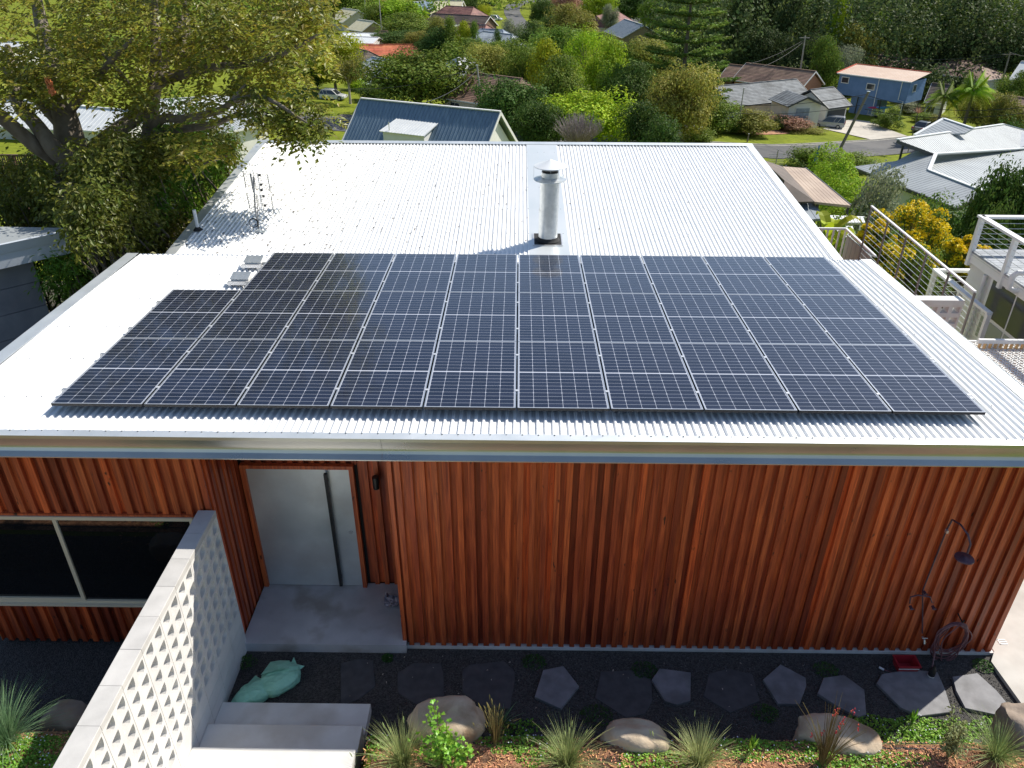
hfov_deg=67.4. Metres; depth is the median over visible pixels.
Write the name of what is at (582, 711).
weed
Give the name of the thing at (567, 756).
grass tussock
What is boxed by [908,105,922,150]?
cordyline
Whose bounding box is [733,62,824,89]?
brick house
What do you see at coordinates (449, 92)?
power line
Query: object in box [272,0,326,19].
garden tree
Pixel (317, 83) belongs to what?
dark tree
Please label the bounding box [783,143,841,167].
frangipani
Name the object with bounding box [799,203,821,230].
parked car
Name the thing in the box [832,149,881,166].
shrub
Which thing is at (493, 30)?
blue tile annex
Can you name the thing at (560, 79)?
round tree
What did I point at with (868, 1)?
forest tree
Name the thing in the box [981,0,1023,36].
forest tree
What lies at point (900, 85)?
blue house
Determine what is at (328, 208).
fallen leaves
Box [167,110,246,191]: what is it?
understorey shrub
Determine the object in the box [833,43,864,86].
forest tree
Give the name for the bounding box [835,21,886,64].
forest tree
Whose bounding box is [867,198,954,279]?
flowering shrub
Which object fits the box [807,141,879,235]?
bush
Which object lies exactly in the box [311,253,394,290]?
solar panel
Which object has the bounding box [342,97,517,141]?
gabled house
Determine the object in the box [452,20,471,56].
conifer
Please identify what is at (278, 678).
plastic sack
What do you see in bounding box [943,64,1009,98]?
brown porch wing
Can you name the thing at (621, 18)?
red brown house
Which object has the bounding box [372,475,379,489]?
wall light
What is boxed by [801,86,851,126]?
garage wing
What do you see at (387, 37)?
garden tree
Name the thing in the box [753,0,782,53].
forest tree
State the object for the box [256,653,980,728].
leaf litter
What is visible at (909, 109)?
shrub
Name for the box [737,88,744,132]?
service pole
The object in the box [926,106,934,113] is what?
window
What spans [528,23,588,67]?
umbrella tree
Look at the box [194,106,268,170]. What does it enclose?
white roof annex
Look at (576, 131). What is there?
bare shrub
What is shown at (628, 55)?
round tree
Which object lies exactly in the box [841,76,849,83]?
window
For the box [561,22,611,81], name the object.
lime tree
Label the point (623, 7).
garden tree
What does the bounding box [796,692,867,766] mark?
kangaroo paw
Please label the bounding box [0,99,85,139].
white roof cottage
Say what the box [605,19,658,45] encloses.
tan brick house
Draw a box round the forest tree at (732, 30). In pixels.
[716,0,752,69]
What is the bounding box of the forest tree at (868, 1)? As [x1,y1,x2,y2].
[835,0,893,34]
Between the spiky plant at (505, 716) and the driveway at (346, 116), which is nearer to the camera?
the spiky plant at (505, 716)
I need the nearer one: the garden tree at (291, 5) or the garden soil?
the garden soil
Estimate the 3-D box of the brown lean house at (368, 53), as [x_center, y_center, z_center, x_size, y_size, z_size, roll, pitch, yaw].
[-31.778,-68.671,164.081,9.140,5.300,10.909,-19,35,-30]
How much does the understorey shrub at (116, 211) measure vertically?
3.123 m
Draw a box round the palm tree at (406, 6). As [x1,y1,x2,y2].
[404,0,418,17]
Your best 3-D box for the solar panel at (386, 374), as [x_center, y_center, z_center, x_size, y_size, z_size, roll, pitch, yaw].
[-1.514,-0.144,9.472,1.069,0.054,1.743,1,29,0]
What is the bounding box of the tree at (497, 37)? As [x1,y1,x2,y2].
[491,28,502,44]
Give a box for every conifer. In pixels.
[438,15,458,55]
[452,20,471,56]
[469,19,481,41]
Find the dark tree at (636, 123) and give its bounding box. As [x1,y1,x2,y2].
[608,98,678,142]
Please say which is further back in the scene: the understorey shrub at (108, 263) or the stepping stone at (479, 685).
the understorey shrub at (108, 263)
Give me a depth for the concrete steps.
8.54 m
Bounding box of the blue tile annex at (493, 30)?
[478,28,510,33]
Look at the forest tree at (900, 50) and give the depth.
171.88 m
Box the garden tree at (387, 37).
[370,27,419,44]
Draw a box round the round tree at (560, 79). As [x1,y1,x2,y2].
[529,52,596,107]
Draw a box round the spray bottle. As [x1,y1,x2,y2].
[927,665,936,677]
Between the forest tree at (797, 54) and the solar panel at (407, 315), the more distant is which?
the forest tree at (797, 54)
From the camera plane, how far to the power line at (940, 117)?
97.01 m
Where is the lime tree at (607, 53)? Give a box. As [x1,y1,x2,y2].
[578,37,628,91]
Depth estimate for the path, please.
9.91 m
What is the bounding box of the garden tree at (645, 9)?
[635,0,672,27]
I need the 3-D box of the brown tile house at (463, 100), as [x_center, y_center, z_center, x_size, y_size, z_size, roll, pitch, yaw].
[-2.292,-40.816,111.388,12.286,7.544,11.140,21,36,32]
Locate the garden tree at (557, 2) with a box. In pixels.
[550,0,582,14]
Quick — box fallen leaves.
[186,144,712,255]
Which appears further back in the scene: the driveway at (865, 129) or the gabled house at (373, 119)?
the driveway at (865, 129)
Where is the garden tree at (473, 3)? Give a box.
[464,0,482,8]
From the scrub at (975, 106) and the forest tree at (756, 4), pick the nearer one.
the scrub at (975, 106)
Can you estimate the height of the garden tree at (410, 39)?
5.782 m
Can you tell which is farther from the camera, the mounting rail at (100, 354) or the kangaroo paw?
the mounting rail at (100, 354)
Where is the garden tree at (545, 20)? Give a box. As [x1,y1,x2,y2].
[539,15,557,31]
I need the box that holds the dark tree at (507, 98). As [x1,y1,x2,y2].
[470,72,556,133]
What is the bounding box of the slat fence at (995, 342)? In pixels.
[977,338,1023,384]
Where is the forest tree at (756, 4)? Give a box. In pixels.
[727,0,769,64]
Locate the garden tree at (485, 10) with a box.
[478,3,493,17]
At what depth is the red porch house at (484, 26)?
192.29 m
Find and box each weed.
[240,654,257,669]
[382,653,392,662]
[521,653,546,670]
[579,704,612,727]
[631,661,656,678]
[751,703,778,722]
[813,661,838,677]
[972,658,994,672]
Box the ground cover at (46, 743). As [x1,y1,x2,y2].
[0,713,992,767]
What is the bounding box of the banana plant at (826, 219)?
[816,210,861,246]
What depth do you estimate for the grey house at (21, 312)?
14.64 m
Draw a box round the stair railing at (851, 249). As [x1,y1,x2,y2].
[818,227,876,260]
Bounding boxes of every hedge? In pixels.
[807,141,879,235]
[870,105,907,130]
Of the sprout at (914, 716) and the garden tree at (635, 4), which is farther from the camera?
the garden tree at (635, 4)
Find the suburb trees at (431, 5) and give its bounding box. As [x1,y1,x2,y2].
[106,0,462,24]
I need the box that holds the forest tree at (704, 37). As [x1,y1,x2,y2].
[692,5,721,61]
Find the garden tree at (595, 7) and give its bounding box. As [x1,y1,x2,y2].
[578,0,620,18]
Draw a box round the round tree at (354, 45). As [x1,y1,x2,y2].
[298,31,367,89]
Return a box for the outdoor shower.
[909,519,974,633]
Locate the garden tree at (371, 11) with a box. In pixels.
[355,2,398,26]
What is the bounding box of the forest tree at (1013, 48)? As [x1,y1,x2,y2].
[970,27,1023,73]
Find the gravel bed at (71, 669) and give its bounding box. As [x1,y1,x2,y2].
[0,636,1016,767]
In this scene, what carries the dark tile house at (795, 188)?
on the ground at (720, 136)
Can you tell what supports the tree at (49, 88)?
on the garden soil
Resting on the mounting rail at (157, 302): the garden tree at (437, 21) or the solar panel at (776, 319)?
the solar panel at (776, 319)
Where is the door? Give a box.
[246,469,362,585]
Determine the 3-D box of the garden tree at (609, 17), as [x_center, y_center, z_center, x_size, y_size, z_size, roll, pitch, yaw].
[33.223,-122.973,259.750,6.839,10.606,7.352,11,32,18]
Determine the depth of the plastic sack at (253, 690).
9.18 m
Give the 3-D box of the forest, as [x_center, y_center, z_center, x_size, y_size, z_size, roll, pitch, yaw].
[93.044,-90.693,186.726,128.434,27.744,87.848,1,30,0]
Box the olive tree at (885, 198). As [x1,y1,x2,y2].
[844,155,907,253]
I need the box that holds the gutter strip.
[326,117,895,145]
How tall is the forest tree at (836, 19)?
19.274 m
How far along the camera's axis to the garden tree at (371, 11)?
213.45 m
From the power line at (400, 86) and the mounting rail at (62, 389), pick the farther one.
the power line at (400, 86)
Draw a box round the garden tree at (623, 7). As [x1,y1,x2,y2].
[610,0,645,19]
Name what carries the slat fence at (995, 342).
attached to the deck house at (1005, 304)
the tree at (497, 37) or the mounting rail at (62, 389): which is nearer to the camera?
the mounting rail at (62, 389)
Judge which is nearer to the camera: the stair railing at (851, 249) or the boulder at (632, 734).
the boulder at (632, 734)
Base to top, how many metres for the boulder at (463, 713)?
0.586 m
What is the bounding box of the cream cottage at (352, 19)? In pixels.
[330,8,366,30]
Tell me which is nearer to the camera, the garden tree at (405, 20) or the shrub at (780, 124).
the shrub at (780, 124)
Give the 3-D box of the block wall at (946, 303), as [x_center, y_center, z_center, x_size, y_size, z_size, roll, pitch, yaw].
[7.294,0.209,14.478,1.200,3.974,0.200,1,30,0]
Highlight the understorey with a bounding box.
[704,44,1016,102]
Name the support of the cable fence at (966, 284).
on the side terrace
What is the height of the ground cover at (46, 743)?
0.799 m
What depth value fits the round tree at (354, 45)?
125.31 m
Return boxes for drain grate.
[997,639,1007,644]
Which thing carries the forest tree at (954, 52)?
on the ground at (720, 136)
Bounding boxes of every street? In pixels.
[205,95,915,158]
[504,0,549,31]
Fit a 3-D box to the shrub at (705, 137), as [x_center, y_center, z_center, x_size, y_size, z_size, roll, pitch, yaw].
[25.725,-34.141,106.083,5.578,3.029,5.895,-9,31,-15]
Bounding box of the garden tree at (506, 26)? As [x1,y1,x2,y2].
[499,17,523,34]
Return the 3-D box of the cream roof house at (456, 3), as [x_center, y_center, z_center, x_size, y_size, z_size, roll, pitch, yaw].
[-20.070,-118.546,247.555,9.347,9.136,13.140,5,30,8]
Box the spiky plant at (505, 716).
[482,704,522,727]
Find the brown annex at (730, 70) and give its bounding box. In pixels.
[720,64,742,84]
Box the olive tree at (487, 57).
[460,42,515,74]
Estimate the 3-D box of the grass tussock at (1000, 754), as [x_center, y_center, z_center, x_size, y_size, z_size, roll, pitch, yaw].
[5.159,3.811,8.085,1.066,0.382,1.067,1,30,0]
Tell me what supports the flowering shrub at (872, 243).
on the ground at (720, 136)
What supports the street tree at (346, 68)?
on the ground at (720, 136)
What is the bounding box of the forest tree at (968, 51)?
[939,29,998,60]
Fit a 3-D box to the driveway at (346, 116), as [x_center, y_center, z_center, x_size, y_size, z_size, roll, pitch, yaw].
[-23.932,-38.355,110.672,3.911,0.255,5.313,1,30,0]
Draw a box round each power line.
[310,67,475,88]
[424,70,476,102]
[729,94,865,105]
[730,104,865,113]
[807,38,1012,62]
[811,37,999,59]
[865,109,1022,117]
[869,96,1023,110]
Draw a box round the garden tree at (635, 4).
[626,0,644,22]
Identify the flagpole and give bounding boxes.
[814,144,820,170]
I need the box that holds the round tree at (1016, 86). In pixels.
[992,70,1023,96]
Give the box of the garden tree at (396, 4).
[370,0,425,25]
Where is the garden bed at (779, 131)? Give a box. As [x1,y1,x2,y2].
[738,120,817,134]
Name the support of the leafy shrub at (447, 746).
on the gravel bed at (71, 669)
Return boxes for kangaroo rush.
[472,694,517,744]
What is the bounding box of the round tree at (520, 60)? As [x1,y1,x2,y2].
[497,46,542,86]
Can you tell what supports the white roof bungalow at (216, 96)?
on the ground at (720, 136)
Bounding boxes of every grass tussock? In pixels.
[0,670,79,766]
[349,711,444,767]
[515,710,619,767]
[649,712,749,767]
[949,707,1023,767]
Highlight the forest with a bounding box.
[640,0,1023,76]
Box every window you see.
[0,515,194,606]
[450,101,459,106]
[794,108,809,118]
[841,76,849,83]
[866,83,875,90]
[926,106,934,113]
[972,279,1023,380]
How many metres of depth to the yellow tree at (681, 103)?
99.95 m
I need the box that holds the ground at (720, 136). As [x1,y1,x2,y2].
[0,0,1022,767]
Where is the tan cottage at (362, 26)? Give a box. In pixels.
[346,19,383,32]
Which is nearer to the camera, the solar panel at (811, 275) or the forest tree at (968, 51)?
the solar panel at (811, 275)
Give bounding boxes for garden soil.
[43,281,69,312]
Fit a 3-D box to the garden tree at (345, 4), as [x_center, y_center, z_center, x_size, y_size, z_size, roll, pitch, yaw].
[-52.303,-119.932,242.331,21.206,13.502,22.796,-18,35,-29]
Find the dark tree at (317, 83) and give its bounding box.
[298,64,326,89]
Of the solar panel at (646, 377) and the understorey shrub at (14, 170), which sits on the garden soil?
the understorey shrub at (14, 170)
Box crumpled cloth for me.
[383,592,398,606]
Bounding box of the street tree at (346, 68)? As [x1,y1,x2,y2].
[323,54,374,103]
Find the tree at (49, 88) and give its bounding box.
[0,0,353,277]
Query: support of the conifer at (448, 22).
on the ground at (720, 136)
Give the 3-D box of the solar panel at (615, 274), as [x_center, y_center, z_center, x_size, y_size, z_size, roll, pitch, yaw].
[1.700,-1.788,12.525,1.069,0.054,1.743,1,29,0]
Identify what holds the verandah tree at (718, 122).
on the ground at (720, 136)
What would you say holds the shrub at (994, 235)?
on the ground at (720, 136)
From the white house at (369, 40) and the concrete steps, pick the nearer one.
the concrete steps
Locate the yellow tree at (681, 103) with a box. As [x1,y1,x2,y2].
[638,61,725,135]
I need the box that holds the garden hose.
[879,613,972,672]
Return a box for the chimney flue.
[532,159,566,245]
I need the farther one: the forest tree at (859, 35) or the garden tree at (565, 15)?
the garden tree at (565, 15)
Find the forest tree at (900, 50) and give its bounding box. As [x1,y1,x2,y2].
[868,21,930,59]
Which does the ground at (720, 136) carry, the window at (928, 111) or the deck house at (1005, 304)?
the deck house at (1005, 304)
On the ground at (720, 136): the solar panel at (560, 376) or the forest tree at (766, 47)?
the forest tree at (766, 47)
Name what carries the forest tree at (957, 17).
on the ground at (720, 136)
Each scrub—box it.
[954,89,1019,126]
[971,92,1023,128]
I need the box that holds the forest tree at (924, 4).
[892,0,970,40]
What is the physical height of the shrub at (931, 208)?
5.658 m
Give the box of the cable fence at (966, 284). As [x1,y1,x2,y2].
[858,205,976,334]
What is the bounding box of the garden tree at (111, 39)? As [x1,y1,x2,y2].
[57,33,150,53]
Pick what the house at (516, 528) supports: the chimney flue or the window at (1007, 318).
the chimney flue
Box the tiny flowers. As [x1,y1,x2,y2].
[1,710,981,767]
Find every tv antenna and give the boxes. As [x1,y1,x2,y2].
[243,171,273,232]
[769,150,781,163]
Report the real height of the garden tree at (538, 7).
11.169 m
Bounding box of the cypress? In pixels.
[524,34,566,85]
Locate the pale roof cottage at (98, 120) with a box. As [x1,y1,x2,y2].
[77,105,142,142]
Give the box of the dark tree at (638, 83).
[603,60,660,119]
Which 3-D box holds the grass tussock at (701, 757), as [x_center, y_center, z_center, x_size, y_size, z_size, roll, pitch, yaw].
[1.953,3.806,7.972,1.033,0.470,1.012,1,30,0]
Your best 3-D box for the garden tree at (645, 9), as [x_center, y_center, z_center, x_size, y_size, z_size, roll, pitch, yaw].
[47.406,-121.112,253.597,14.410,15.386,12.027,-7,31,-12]
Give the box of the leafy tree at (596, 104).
[527,85,639,141]
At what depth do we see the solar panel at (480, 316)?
10.91 m
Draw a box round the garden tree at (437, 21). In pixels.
[422,15,444,32]
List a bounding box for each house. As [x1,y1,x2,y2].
[0,140,1023,654]
[0,227,70,350]
[341,32,372,40]
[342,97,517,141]
[344,48,381,61]
[350,36,383,43]
[359,44,418,56]
[363,56,426,84]
[425,13,498,28]
[426,5,494,20]
[430,0,465,13]
[439,72,543,131]
[446,57,473,80]
[453,22,493,41]
[472,31,519,42]
[592,12,632,35]
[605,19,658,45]
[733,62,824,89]
[766,161,813,202]
[836,63,930,117]
[847,118,1023,236]
[876,52,928,69]
[929,60,1007,76]
[955,249,1023,383]
[983,95,1023,125]
[1009,61,1023,82]
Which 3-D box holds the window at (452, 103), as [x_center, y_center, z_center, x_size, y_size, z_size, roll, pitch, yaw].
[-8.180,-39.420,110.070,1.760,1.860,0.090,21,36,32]
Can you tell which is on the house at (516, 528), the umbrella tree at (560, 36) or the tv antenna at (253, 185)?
the tv antenna at (253, 185)
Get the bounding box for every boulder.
[39,699,87,730]
[407,695,484,755]
[600,718,670,754]
[792,713,881,756]
[990,702,1023,751]
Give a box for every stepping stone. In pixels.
[341,659,374,703]
[397,663,443,704]
[462,661,514,708]
[535,666,578,710]
[595,670,651,717]
[652,669,690,706]
[703,669,759,712]
[763,664,805,705]
[817,675,865,717]
[876,670,950,717]
[951,673,1005,715]
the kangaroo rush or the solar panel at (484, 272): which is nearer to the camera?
the kangaroo rush
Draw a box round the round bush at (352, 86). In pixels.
[344,78,367,89]
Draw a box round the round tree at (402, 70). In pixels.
[348,41,486,105]
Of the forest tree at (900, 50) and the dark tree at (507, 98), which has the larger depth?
the forest tree at (900, 50)
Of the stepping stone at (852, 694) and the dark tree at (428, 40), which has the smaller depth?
the stepping stone at (852, 694)
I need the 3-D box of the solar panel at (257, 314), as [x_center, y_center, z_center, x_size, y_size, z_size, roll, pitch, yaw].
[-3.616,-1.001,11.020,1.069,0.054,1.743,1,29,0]
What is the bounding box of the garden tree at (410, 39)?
[397,30,429,44]
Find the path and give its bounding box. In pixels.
[990,580,1023,702]
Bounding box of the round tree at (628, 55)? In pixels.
[598,36,650,69]
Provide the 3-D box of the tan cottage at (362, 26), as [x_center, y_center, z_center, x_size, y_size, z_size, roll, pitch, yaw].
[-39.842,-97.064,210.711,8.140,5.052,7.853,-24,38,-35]
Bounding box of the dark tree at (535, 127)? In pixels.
[509,99,566,141]
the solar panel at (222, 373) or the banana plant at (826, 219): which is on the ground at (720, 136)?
the banana plant at (826, 219)
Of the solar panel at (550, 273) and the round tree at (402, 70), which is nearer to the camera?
the solar panel at (550, 273)
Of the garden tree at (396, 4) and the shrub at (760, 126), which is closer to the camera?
the shrub at (760, 126)
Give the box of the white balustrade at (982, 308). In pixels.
[925,268,992,344]
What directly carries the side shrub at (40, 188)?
on the garden soil
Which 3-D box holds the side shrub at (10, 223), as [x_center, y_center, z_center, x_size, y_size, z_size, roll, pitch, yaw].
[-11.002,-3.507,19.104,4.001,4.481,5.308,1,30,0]
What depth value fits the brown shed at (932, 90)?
137.90 m
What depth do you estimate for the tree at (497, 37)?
158.30 m
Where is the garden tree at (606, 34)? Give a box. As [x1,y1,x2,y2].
[583,29,616,50]
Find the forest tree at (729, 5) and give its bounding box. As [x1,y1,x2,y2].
[701,0,756,59]
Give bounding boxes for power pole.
[476,65,479,91]
[800,36,809,68]
[836,91,870,154]
[1001,52,1015,83]
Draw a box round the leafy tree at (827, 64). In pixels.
[806,32,844,87]
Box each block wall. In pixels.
[53,510,246,767]
[916,296,964,328]
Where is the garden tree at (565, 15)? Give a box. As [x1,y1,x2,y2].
[543,1,599,34]
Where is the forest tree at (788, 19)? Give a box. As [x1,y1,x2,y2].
[771,0,813,61]
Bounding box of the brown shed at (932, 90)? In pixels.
[924,83,949,115]
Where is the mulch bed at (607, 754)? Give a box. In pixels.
[0,731,1023,767]
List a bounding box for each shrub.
[0,145,78,311]
[0,151,53,226]
[0,151,173,261]
[10,155,192,302]
[40,170,165,278]
[40,221,163,293]
[54,123,192,248]
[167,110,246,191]
[354,83,391,98]
[407,699,478,767]
[553,111,605,141]
[636,113,682,142]
[678,127,717,142]
[726,111,755,133]
[736,108,780,136]
[769,114,815,130]
[771,114,792,129]
[786,123,829,134]
[823,214,858,255]
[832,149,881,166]
[847,168,883,228]
[854,218,897,267]
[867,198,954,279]
[879,238,954,307]
[889,188,949,238]
[896,102,925,112]
[897,190,969,293]
[907,112,934,121]
[920,113,955,122]
[935,703,975,762]
[939,234,991,308]
[965,190,1018,249]
[997,112,1023,128]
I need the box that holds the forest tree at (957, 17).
[929,0,982,44]
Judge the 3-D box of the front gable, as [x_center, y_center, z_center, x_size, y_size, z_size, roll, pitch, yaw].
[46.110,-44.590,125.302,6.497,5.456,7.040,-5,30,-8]
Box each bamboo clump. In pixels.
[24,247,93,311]
[113,84,245,228]
[134,144,210,253]
[145,112,232,221]
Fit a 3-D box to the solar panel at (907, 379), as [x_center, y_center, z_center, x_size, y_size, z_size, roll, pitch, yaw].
[4.846,-0.084,9.434,1.069,0.054,1.743,1,29,0]
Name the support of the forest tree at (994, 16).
on the ground at (720, 136)
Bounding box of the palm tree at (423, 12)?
[416,4,429,19]
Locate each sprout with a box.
[749,735,758,752]
[911,709,919,722]
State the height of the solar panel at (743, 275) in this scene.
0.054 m
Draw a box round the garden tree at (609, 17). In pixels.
[601,3,619,29]
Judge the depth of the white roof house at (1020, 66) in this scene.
139.02 m
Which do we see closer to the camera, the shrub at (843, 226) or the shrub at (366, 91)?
the shrub at (843, 226)
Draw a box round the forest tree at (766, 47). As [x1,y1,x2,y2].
[733,24,795,66]
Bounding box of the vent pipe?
[192,209,202,231]
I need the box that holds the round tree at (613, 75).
[594,59,649,101]
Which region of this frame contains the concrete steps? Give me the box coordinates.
[184,702,371,767]
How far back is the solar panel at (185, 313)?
10.95 m
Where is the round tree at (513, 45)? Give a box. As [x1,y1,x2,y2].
[481,37,539,65]
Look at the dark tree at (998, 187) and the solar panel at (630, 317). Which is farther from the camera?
the dark tree at (998, 187)
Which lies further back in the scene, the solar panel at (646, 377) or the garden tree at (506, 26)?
the garden tree at (506, 26)
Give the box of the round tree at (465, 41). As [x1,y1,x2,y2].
[440,35,502,60]
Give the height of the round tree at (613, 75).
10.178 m
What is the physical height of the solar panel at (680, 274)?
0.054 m
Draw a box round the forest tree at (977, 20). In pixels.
[943,0,980,30]
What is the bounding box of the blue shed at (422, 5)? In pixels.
[414,1,433,17]
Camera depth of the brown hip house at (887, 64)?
164.35 m
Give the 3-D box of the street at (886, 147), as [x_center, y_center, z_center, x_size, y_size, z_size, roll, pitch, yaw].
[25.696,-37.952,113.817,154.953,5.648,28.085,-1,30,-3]
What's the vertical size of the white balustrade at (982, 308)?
1.530 m
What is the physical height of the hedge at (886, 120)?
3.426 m
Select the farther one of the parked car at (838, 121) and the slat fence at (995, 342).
the parked car at (838, 121)
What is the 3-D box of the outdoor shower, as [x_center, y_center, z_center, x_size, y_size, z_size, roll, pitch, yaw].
[5.033,2.430,9.001,0.347,1.970,0.542,1,30,0]
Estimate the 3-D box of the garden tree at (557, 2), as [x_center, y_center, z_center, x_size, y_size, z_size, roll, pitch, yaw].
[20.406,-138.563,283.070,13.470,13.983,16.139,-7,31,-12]
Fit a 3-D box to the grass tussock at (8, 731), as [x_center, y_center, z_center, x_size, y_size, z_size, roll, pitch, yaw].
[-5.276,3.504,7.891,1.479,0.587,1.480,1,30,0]
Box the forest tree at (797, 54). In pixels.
[786,32,835,69]
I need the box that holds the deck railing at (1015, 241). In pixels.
[964,215,1023,289]
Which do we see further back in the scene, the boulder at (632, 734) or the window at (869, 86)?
the window at (869, 86)
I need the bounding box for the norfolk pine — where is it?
[629,0,742,100]
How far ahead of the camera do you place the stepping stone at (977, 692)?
9.36 m
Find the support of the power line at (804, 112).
attached to the power pole at (854, 120)
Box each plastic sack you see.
[231,675,268,702]
[259,658,303,697]
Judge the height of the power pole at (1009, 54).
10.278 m
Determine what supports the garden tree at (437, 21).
on the ground at (720, 136)
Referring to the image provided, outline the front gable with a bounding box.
[768,90,825,128]
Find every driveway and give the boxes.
[333,114,351,120]
[824,119,905,138]
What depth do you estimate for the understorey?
152.57 m
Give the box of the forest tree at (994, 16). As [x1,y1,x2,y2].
[958,0,1019,34]
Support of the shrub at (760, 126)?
on the ground at (720, 136)
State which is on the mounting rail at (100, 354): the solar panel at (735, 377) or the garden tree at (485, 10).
the solar panel at (735, 377)
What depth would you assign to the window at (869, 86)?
135.79 m
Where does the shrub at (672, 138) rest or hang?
on the ground at (720, 136)
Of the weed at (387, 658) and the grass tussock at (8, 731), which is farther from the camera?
the weed at (387, 658)
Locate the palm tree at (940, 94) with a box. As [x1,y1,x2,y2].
[923,81,960,119]
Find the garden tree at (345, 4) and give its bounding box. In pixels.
[315,0,372,16]
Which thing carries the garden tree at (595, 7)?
on the ground at (720, 136)
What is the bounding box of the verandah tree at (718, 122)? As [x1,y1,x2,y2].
[698,94,745,132]
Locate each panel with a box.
[51,338,198,406]
[121,289,240,338]
[144,339,277,407]
[200,290,309,340]
[237,339,356,408]
[242,252,333,290]
[280,291,378,341]
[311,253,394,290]
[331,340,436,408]
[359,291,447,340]
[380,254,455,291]
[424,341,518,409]
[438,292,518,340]
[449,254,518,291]
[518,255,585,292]
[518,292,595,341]
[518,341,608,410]
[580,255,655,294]
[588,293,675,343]
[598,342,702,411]
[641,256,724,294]
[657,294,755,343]
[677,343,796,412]
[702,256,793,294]
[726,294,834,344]
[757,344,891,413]
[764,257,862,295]
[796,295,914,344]
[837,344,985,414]
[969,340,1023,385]
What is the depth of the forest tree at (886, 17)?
175.87 m
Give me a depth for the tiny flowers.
8.20 m
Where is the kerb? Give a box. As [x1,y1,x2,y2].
[270,105,908,144]
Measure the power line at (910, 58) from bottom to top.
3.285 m
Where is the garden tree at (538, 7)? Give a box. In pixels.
[529,0,555,25]
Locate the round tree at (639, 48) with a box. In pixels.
[621,35,682,87]
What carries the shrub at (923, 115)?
on the ground at (720, 136)
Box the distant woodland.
[196,0,1023,18]
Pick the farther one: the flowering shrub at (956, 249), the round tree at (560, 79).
the round tree at (560, 79)
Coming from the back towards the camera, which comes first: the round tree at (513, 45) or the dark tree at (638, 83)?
the round tree at (513, 45)
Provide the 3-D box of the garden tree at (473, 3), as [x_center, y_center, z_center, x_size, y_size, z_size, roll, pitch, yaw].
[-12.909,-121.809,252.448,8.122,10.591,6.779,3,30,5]
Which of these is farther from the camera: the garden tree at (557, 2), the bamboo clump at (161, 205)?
the garden tree at (557, 2)
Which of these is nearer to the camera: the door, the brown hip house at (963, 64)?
the door
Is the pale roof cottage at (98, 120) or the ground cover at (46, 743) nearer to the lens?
the ground cover at (46, 743)
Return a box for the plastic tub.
[892,655,921,671]
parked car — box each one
[318,88,347,100]
[490,15,502,20]
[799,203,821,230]
[817,115,845,128]
[911,120,931,130]
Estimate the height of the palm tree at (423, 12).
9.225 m
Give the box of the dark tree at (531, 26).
[510,18,543,45]
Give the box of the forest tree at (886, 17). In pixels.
[864,7,891,47]
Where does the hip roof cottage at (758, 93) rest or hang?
on the ground at (720, 136)
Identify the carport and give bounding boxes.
[783,165,851,222]
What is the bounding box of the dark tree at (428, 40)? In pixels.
[413,25,457,58]
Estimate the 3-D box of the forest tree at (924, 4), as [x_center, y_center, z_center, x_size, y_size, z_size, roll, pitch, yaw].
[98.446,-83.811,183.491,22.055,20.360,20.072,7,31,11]
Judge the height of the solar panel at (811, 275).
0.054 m
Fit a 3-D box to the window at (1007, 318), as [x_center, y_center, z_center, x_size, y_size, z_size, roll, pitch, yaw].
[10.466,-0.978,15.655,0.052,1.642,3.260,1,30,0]
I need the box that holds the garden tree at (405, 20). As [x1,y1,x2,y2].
[372,11,429,32]
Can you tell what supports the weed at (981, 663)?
on the gravel bed at (71, 669)
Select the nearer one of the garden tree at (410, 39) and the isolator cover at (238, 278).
the isolator cover at (238, 278)
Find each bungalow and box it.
[0,41,37,62]
[159,95,236,126]
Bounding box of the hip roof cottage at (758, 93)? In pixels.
[705,78,807,118]
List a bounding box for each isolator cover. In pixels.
[227,272,251,286]
[241,255,263,269]
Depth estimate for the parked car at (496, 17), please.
292.79 m
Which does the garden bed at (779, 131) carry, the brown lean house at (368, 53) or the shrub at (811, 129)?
the shrub at (811, 129)
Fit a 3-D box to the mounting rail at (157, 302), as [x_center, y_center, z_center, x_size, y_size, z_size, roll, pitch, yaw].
[0.073,-1.136,11.428,10.750,0.084,0.065,1,30,0]
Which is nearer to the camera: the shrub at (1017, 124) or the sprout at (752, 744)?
the sprout at (752, 744)
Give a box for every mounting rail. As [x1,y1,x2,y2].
[61,388,973,400]
[99,353,935,364]
[128,327,907,337]
[156,301,879,310]
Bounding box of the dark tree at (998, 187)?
[954,151,1023,248]
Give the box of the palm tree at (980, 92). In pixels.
[944,69,996,124]
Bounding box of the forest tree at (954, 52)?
[910,34,965,67]
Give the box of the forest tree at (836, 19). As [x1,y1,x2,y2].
[825,0,853,53]
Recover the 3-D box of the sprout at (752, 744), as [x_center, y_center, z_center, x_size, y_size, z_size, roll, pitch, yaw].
[2.550,3.825,8.122,0.083,0.293,0.100,19,35,29]
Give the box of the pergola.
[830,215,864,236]
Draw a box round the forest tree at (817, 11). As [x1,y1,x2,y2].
[793,0,829,42]
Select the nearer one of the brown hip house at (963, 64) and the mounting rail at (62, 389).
the mounting rail at (62, 389)

